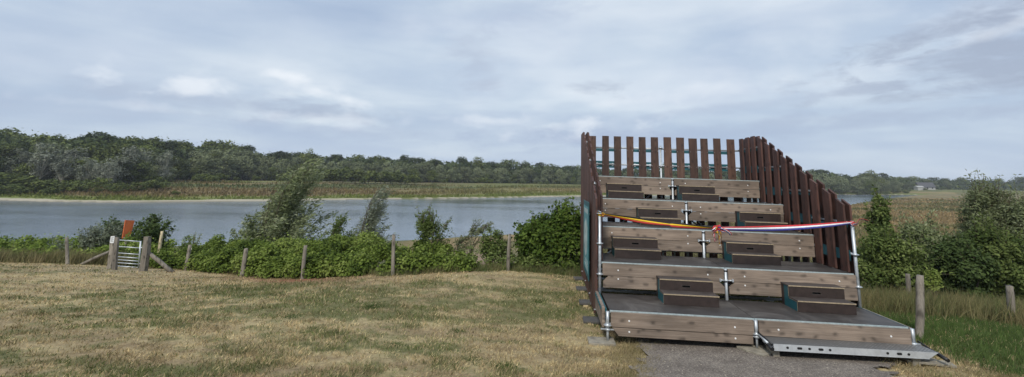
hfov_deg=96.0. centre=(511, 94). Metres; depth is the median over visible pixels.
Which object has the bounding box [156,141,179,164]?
dark tree
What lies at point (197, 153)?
willow tree
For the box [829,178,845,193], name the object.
willow tree
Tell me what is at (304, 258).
fence post
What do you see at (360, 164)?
willow tree
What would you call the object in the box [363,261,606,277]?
verge grass
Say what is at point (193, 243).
willow
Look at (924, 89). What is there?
sky
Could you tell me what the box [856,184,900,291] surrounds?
shrub
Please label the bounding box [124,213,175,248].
shrub
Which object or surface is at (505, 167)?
broadleaf tree
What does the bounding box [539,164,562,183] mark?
broadleaf tree
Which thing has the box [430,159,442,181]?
pine tree
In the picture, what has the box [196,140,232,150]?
broadleaf tree
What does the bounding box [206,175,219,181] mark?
shrub
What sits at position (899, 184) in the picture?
willow tree
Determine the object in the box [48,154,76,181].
silvery tree
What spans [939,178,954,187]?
broadleaf tree
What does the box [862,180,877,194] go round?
broadleaf tree
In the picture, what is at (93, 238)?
shrub
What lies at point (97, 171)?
silvery tree
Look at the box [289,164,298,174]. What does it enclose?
broadleaf tree
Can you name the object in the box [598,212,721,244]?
ribbon
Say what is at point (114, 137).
dark tree
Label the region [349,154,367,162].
broadleaf tree
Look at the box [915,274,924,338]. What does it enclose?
fence post
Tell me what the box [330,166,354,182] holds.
tree
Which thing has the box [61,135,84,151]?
dark tree
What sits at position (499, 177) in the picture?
willow tree
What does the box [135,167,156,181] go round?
broadleaf tree
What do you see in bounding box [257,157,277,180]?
willow tree
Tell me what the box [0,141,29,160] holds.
dark tree
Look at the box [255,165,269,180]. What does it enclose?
willow tree
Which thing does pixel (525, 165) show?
broadleaf tree
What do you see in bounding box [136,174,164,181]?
shrub
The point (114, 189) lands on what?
shrub
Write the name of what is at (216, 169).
willow tree
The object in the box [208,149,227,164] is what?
willow tree
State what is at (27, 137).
broadleaf tree
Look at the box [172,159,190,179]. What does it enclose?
dark tree
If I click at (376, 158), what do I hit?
broadleaf tree
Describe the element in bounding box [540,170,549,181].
willow tree
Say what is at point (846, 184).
willow tree
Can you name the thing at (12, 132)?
broadleaf tree
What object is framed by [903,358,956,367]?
wooden board
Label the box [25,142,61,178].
silvery tree
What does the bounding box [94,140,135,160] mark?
broadleaf tree
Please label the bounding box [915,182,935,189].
farmhouse
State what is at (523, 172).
willow tree
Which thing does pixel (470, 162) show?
dark tree
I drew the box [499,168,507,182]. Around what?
willow tree
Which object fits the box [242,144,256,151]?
dark tree
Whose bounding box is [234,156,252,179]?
willow tree
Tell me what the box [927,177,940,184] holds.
dark tree
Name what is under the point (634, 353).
path edge grass
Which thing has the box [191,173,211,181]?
shrub
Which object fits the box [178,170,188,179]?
dark tree
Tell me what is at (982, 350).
green grass
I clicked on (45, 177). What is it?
willow tree
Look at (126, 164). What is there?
broadleaf tree
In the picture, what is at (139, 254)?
field gate
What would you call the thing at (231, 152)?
willow tree
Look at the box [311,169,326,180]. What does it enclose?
shrub
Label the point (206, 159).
willow tree
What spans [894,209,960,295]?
shrub
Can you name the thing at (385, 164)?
willow tree
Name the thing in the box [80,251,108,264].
brace pole
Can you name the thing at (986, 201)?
shrub
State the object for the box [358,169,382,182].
shrub
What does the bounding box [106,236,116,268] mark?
gate post
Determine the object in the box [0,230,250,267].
undergrowth
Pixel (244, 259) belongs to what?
fence post
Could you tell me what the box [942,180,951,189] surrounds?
willow tree
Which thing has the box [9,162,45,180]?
broadleaf tree
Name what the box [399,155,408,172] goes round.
dark tree
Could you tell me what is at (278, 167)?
willow tree
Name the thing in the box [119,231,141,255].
shrub
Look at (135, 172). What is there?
broadleaf tree
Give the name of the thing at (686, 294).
step box
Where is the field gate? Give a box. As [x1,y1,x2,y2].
[118,240,141,267]
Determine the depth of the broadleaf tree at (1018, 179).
495.47 m
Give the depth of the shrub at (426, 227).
14.00 m
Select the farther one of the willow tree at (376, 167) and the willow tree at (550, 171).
the willow tree at (550, 171)
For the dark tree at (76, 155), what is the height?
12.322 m
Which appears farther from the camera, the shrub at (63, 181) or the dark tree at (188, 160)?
the dark tree at (188, 160)
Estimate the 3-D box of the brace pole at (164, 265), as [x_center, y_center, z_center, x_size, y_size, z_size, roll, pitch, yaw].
[-10.640,5.054,13.923,1.081,0.682,0.122,-1,-11,8]
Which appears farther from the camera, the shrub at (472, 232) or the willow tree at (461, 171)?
the willow tree at (461, 171)
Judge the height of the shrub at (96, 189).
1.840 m
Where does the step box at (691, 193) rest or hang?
on the viewing stand
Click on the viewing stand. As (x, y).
(795, 194)
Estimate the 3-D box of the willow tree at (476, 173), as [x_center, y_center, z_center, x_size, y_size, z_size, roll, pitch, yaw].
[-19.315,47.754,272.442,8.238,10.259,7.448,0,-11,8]
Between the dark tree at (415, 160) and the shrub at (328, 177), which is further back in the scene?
the dark tree at (415, 160)
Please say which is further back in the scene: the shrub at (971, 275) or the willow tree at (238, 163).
the willow tree at (238, 163)
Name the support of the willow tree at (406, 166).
on the ground at (363, 319)
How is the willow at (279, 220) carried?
on the ground at (363, 319)
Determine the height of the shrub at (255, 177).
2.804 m
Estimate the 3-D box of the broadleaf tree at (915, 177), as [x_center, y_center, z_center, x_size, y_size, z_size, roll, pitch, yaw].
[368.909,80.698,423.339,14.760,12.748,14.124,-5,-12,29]
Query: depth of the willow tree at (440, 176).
250.86 m
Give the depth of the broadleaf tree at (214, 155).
191.65 m
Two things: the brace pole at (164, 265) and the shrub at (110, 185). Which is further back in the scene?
the shrub at (110, 185)
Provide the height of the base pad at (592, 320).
0.075 m
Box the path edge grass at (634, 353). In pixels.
[598,338,1023,376]
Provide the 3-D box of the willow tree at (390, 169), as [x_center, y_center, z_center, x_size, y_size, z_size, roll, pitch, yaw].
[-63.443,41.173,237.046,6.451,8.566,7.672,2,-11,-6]
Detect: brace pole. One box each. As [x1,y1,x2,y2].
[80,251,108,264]
[149,252,173,271]
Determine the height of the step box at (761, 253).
0.334 m
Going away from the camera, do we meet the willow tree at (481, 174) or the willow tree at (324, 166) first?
the willow tree at (324, 166)
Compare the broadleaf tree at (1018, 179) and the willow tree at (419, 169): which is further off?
the broadleaf tree at (1018, 179)
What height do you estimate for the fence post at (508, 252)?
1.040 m
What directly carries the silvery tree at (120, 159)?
on the ground at (363, 319)
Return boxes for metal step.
[757,332,949,366]
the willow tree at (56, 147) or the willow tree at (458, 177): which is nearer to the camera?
the willow tree at (56, 147)
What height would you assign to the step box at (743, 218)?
0.334 m
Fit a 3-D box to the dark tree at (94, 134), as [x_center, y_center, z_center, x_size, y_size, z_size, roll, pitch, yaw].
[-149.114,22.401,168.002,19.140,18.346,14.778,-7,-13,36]
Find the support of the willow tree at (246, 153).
on the ground at (363, 319)
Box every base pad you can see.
[573,276,583,280]
[576,286,586,291]
[579,299,590,306]
[583,316,600,324]
[587,336,615,346]
[740,344,766,351]
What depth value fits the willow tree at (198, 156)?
184.38 m
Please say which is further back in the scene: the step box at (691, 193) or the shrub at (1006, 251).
the shrub at (1006, 251)
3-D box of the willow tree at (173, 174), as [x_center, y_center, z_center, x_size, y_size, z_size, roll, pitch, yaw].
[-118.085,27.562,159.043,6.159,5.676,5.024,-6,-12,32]
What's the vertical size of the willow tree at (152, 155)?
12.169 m
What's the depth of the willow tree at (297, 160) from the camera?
225.97 m
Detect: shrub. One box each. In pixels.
[0,172,42,189]
[0,175,13,187]
[0,179,30,186]
[0,185,25,194]
[8,179,54,193]
[27,180,69,192]
[39,186,62,193]
[45,178,89,190]
[46,220,124,251]
[63,181,93,191]
[82,177,112,186]
[91,187,103,191]
[96,214,138,245]
[102,183,126,190]
[108,185,127,192]
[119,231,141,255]
[122,181,152,191]
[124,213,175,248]
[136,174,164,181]
[143,179,170,188]
[153,175,173,182]
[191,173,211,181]
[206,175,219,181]
[216,173,229,179]
[251,175,261,180]
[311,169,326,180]
[318,168,336,181]
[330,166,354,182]
[345,168,365,182]
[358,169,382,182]
[371,171,391,183]
[381,169,402,183]
[396,173,415,183]
[411,202,456,255]
[412,175,422,182]
[453,219,496,255]
[476,223,514,264]
[511,194,580,270]
[855,221,955,291]
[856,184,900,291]
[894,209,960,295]
[922,225,1002,299]
[924,267,943,297]
[944,168,1021,248]
[957,212,1023,300]
[992,180,1023,297]
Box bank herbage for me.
[0,178,868,199]
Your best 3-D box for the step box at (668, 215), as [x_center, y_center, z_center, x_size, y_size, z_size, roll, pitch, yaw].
[3.081,2.578,9.740,0.822,0.334,0.522,1,-10,5]
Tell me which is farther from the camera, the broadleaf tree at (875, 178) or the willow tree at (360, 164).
the broadleaf tree at (875, 178)
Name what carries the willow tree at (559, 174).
on the ground at (363, 319)
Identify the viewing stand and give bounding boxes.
[580,132,920,347]
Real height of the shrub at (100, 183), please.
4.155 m
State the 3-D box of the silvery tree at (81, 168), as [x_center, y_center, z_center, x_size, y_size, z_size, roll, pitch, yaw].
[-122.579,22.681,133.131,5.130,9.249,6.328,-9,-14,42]
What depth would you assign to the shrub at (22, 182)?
117.68 m
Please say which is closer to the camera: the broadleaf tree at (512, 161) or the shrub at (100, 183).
the shrub at (100, 183)
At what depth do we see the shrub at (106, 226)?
19.59 m
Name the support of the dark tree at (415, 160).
on the ground at (363, 319)
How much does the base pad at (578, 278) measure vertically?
0.075 m
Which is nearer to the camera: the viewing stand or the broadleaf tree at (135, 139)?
the viewing stand
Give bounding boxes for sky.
[0,0,1023,181]
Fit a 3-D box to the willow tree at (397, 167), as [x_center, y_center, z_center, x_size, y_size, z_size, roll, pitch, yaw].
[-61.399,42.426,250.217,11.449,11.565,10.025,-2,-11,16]
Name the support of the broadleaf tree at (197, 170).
on the ground at (363, 319)
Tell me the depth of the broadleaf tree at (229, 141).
219.47 m
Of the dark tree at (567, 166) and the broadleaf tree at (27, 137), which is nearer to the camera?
the broadleaf tree at (27, 137)
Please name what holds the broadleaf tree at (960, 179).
on the ground at (363, 319)
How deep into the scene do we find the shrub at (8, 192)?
107.40 m
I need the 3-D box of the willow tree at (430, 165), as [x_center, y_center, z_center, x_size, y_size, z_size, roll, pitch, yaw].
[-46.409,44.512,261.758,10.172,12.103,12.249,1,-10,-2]
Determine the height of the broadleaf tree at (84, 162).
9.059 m
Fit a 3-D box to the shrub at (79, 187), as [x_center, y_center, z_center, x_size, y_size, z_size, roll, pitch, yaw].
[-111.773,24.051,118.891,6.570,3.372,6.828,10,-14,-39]
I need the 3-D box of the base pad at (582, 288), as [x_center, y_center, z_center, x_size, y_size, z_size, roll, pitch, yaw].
[1.563,4.165,9.853,0.380,0.075,0.365,0,-10,4]
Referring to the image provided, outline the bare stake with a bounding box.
[157,231,163,255]
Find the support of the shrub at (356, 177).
on the ground at (363, 319)
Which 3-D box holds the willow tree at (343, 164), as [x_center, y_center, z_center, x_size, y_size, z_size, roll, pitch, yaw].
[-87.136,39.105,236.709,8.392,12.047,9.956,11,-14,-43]
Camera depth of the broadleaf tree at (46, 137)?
163.65 m
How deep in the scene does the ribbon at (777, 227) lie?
7.70 m
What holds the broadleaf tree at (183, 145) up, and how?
on the ground at (363, 319)
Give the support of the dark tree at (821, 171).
on the ground at (363, 319)
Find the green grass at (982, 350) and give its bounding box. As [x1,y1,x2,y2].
[863,306,1023,376]
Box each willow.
[182,231,201,245]
[226,158,338,242]
[319,212,356,240]
[349,185,400,264]
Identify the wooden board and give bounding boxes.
[737,344,771,356]
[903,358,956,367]
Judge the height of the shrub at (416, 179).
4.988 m
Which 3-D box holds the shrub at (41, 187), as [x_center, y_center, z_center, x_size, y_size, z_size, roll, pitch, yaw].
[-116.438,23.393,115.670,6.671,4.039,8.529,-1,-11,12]
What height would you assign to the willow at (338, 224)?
2.467 m
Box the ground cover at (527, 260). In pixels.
[438,245,607,277]
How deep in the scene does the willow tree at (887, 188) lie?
335.07 m
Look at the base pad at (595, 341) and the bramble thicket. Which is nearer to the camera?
the base pad at (595, 341)
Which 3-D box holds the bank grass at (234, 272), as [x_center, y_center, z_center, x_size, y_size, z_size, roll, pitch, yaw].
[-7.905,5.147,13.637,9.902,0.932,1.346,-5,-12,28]
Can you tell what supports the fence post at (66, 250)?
on the ground at (363, 319)
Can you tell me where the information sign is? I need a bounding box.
[122,220,133,248]
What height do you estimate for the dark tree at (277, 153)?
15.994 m
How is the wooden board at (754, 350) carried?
on the path
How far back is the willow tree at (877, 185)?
311.17 m
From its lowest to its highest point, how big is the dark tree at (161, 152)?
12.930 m
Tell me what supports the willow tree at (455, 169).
on the ground at (363, 319)
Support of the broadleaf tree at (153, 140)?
on the ground at (363, 319)
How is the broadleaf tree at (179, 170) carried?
on the ground at (363, 319)
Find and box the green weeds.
[272,275,566,370]
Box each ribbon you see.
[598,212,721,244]
[711,219,868,241]
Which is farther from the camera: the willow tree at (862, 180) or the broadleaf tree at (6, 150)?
the willow tree at (862, 180)
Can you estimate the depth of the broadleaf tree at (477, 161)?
289.79 m
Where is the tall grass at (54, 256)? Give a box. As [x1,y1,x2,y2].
[0,246,141,265]
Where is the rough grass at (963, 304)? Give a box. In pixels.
[720,281,1023,328]
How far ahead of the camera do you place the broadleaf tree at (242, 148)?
235.55 m
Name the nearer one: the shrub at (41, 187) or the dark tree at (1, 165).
the shrub at (41, 187)
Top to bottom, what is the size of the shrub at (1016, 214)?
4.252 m
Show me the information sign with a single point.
(128, 226)
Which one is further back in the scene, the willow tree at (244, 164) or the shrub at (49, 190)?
the willow tree at (244, 164)
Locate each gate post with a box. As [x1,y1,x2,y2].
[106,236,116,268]
[112,237,119,269]
[139,236,150,270]
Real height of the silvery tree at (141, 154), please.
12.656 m
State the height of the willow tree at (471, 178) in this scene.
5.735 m
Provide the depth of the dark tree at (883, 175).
376.55 m
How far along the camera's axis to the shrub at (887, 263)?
12.65 m
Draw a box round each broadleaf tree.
[0,127,32,135]
[0,133,29,143]
[0,142,29,172]
[5,133,36,142]
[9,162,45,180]
[21,131,72,158]
[21,146,42,158]
[51,158,83,183]
[71,157,105,181]
[76,140,109,177]
[93,148,124,164]
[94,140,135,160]
[101,154,138,182]
[108,137,158,147]
[119,158,152,183]
[122,141,158,178]
[132,136,168,150]
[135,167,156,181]
[145,136,168,148]
[157,155,188,179]
[167,139,198,161]
[190,165,205,180]
[191,151,219,169]
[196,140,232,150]
[210,140,241,153]
[220,140,248,150]
[266,167,280,180]
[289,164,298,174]
[298,148,320,169]
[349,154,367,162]
[366,155,385,165]
[425,170,438,182]
[471,157,487,171]
[496,161,513,176]
[498,159,519,180]
[510,174,516,181]
[514,160,530,169]
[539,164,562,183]
[848,170,886,193]
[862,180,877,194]
[905,176,922,180]
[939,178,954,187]
[954,177,968,187]
[1009,176,1023,185]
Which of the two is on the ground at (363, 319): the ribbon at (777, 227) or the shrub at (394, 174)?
the shrub at (394, 174)
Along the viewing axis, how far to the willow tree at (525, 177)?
274.23 m
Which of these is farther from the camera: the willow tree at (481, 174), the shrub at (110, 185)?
the willow tree at (481, 174)
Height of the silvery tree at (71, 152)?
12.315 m
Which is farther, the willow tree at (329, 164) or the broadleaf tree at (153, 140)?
the willow tree at (329, 164)
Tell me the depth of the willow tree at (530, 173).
297.12 m
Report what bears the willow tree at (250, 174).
on the ground at (363, 319)
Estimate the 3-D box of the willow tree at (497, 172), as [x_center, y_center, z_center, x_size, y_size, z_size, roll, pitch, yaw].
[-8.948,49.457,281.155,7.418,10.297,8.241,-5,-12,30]
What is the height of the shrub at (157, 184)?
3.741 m
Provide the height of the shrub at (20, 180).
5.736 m
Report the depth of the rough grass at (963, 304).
8.77 m
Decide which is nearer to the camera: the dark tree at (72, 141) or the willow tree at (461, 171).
the dark tree at (72, 141)
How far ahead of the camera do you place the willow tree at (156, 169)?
153.80 m
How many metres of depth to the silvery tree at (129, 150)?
140.54 m
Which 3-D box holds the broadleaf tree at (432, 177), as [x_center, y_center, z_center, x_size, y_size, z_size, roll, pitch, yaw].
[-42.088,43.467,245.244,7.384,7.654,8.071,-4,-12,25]
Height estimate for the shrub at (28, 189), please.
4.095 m
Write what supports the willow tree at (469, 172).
on the ground at (363, 319)
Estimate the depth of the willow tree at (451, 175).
251.23 m
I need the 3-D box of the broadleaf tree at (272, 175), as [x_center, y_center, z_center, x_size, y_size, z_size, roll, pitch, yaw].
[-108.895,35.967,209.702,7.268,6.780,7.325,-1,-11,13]
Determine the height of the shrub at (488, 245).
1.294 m
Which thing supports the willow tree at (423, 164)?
on the ground at (363, 319)
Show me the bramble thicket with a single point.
(339, 255)
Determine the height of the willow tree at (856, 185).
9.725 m
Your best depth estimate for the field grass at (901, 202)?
86.65 m
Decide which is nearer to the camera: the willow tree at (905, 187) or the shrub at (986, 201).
the shrub at (986, 201)
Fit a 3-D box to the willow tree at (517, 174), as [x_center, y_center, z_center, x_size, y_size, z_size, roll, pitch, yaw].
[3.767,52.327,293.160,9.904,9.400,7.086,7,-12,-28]
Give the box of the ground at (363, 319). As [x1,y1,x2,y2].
[0,180,1023,376]
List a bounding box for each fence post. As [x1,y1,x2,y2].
[65,237,68,264]
[183,245,191,270]
[240,248,247,275]
[301,245,306,278]
[391,234,394,275]
[506,234,510,270]
[905,273,910,291]
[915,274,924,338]
[1006,285,1015,317]
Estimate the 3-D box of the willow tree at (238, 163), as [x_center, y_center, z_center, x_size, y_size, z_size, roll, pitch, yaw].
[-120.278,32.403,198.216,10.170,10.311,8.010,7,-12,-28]
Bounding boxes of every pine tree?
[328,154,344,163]
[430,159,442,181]
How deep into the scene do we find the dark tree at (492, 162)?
300.07 m
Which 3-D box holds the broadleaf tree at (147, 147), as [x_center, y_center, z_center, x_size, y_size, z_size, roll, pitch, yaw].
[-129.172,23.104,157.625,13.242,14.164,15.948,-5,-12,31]
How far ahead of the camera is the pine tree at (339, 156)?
255.85 m
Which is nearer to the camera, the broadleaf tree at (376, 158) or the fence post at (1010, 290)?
the fence post at (1010, 290)
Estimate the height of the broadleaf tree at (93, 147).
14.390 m
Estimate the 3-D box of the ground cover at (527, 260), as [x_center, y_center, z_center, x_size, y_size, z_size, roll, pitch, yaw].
[0.753,4.641,12.923,5.755,1.025,2.855,2,-11,-7]
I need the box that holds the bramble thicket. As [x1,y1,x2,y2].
[149,223,477,278]
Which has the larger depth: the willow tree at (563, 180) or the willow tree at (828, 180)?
the willow tree at (828, 180)
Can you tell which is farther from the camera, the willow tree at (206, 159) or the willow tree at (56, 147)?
the willow tree at (206, 159)
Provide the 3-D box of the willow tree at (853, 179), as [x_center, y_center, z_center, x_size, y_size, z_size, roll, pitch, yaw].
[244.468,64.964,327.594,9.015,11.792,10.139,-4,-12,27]
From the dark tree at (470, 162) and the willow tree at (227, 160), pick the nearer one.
the willow tree at (227, 160)
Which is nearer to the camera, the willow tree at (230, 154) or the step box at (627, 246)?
the step box at (627, 246)
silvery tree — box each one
[2,148,35,177]
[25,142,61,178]
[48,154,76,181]
[59,147,90,181]
[73,157,99,183]
[91,161,111,181]
[100,162,120,182]
[105,156,129,182]
[116,145,142,184]
[131,148,154,181]
[155,150,178,179]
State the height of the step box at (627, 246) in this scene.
0.334 m
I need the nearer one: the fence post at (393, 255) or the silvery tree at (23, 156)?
the fence post at (393, 255)
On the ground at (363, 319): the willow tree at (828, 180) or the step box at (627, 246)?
the willow tree at (828, 180)
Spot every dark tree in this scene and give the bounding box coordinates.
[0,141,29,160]
[0,156,21,178]
[59,146,94,177]
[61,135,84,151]
[86,131,124,150]
[98,136,123,141]
[148,147,171,168]
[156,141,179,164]
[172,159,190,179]
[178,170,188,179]
[180,150,196,178]
[231,143,254,150]
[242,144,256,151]
[267,151,285,180]
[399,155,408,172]
[407,156,425,175]
[456,155,467,182]
[460,161,474,175]
[487,161,499,172]
[534,162,545,174]
[564,165,576,183]
[808,169,823,172]
[879,172,890,178]
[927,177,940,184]
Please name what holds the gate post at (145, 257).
on the ground at (363, 319)
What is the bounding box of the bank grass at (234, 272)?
[149,266,359,278]
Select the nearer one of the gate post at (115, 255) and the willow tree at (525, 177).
the gate post at (115, 255)
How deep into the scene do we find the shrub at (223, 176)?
174.16 m
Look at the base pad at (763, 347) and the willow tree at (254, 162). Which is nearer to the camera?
the base pad at (763, 347)
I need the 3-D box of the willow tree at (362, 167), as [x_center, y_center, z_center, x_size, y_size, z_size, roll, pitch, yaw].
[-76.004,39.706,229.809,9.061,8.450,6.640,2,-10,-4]
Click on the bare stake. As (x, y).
(160, 240)
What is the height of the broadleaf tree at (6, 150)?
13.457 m
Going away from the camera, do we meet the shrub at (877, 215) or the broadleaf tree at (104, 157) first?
the shrub at (877, 215)
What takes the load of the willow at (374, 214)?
on the ground at (363, 319)
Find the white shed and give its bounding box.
[914,186,923,189]
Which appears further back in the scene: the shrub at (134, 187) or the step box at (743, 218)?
the shrub at (134, 187)
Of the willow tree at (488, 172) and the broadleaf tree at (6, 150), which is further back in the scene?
the willow tree at (488, 172)
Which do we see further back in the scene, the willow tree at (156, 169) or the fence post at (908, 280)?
the willow tree at (156, 169)
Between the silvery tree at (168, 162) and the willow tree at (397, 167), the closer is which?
the silvery tree at (168, 162)
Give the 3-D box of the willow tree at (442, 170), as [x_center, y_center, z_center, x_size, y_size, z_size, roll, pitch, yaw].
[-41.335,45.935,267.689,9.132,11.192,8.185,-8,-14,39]
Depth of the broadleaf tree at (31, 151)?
151.51 m
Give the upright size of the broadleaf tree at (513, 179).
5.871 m
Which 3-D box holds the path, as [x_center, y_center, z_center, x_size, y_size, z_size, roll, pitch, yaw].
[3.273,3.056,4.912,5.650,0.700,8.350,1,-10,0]
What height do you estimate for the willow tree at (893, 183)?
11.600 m
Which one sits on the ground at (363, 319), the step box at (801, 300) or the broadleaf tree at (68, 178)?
the broadleaf tree at (68, 178)
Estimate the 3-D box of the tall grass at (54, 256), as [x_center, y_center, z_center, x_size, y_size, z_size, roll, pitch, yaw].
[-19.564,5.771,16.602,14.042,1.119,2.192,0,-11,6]
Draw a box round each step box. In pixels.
[606,183,643,198]
[611,235,660,259]
[636,207,680,225]
[656,275,719,306]
[676,185,718,201]
[722,240,780,264]
[735,211,787,230]
[780,282,856,314]
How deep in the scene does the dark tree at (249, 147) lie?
238.90 m
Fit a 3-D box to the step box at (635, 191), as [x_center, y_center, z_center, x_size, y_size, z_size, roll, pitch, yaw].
[2.666,2.278,10.945,0.812,0.334,0.522,1,-11,5]
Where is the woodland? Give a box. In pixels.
[0,131,1023,190]
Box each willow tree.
[32,139,70,179]
[32,160,52,179]
[136,148,163,175]
[150,165,163,176]
[161,166,176,179]
[186,150,210,179]
[190,152,211,172]
[194,155,218,175]
[201,157,223,174]
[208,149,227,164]
[218,154,238,179]
[221,149,245,160]
[225,148,241,179]
[225,160,243,179]
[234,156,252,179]
[235,149,258,179]
[243,164,260,180]
[246,153,260,179]
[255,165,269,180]
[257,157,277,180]
[272,162,285,179]
[277,159,290,171]
[288,157,304,166]
[312,160,329,169]
[325,161,338,180]
[337,160,349,169]
[353,161,367,171]
[353,166,365,181]
[371,162,383,175]
[378,161,395,170]
[382,167,393,176]
[391,162,408,175]
[401,162,411,178]
[410,163,423,175]
[416,161,430,179]
[422,162,438,182]
[436,164,446,181]
[437,173,444,182]
[444,169,458,182]
[447,167,458,182]
[455,173,462,182]
[458,166,467,182]
[462,167,472,182]
[469,174,475,181]
[473,167,480,182]
[478,170,486,178]
[484,168,494,179]
[492,168,502,182]
[496,174,503,182]
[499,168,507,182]
[513,170,522,183]
[519,168,527,179]
[521,175,528,181]
[525,168,536,183]
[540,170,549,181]
[545,168,554,180]
[554,169,566,183]
[560,176,566,183]
[564,170,572,183]
[813,177,826,189]
[819,173,830,187]
[822,177,834,190]
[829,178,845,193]
[840,180,849,193]
[848,181,864,194]
[849,178,861,192]
[853,177,869,193]
[867,180,881,193]
[880,180,891,191]
[886,179,900,193]
[894,179,903,190]
[902,183,911,190]
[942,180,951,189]
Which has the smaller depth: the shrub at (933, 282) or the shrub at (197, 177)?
the shrub at (933, 282)
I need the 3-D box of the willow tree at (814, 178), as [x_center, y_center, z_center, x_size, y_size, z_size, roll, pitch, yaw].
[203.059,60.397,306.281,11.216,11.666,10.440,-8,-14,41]
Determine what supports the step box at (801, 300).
on the viewing stand
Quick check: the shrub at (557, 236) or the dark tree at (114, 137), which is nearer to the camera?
the shrub at (557, 236)
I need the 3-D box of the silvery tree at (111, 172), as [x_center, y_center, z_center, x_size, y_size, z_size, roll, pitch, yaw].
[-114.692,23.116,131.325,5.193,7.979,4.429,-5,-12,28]
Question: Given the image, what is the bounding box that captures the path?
[629,337,899,376]
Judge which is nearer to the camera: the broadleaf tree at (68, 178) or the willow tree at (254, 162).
the broadleaf tree at (68, 178)
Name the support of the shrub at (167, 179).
on the ground at (363, 319)
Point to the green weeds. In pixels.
(373, 305)
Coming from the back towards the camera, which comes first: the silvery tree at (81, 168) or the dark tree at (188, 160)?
the dark tree at (188, 160)
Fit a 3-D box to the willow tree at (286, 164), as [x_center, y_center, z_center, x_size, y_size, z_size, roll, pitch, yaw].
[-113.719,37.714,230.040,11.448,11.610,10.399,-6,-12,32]
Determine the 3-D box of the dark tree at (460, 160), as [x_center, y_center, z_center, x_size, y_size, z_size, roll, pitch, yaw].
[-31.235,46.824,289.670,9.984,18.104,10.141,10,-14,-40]
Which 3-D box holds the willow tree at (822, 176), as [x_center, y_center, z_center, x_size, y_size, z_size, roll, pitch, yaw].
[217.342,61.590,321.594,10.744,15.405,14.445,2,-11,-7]
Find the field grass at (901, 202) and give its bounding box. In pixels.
[577,198,1022,293]
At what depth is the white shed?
378.83 m
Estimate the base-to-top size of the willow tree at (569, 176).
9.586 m
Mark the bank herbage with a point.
(145, 195)
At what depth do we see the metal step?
6.14 m
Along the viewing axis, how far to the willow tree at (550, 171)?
297.05 m
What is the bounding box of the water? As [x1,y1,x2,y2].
[0,195,916,245]
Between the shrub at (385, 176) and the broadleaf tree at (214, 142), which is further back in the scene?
the broadleaf tree at (214, 142)
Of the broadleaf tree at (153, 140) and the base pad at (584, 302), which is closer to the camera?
the base pad at (584, 302)
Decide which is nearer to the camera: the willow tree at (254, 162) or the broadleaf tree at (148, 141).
the broadleaf tree at (148, 141)
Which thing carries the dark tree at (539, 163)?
on the ground at (363, 319)
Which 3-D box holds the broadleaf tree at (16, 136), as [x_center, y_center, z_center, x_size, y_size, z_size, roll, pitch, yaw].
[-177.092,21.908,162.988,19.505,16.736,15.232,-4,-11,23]
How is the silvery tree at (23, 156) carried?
on the ground at (363, 319)
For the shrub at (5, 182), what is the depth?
114.46 m
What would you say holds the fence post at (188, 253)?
on the ground at (363, 319)
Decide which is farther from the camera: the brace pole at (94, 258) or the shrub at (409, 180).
the shrub at (409, 180)
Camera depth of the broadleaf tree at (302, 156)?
234.85 m

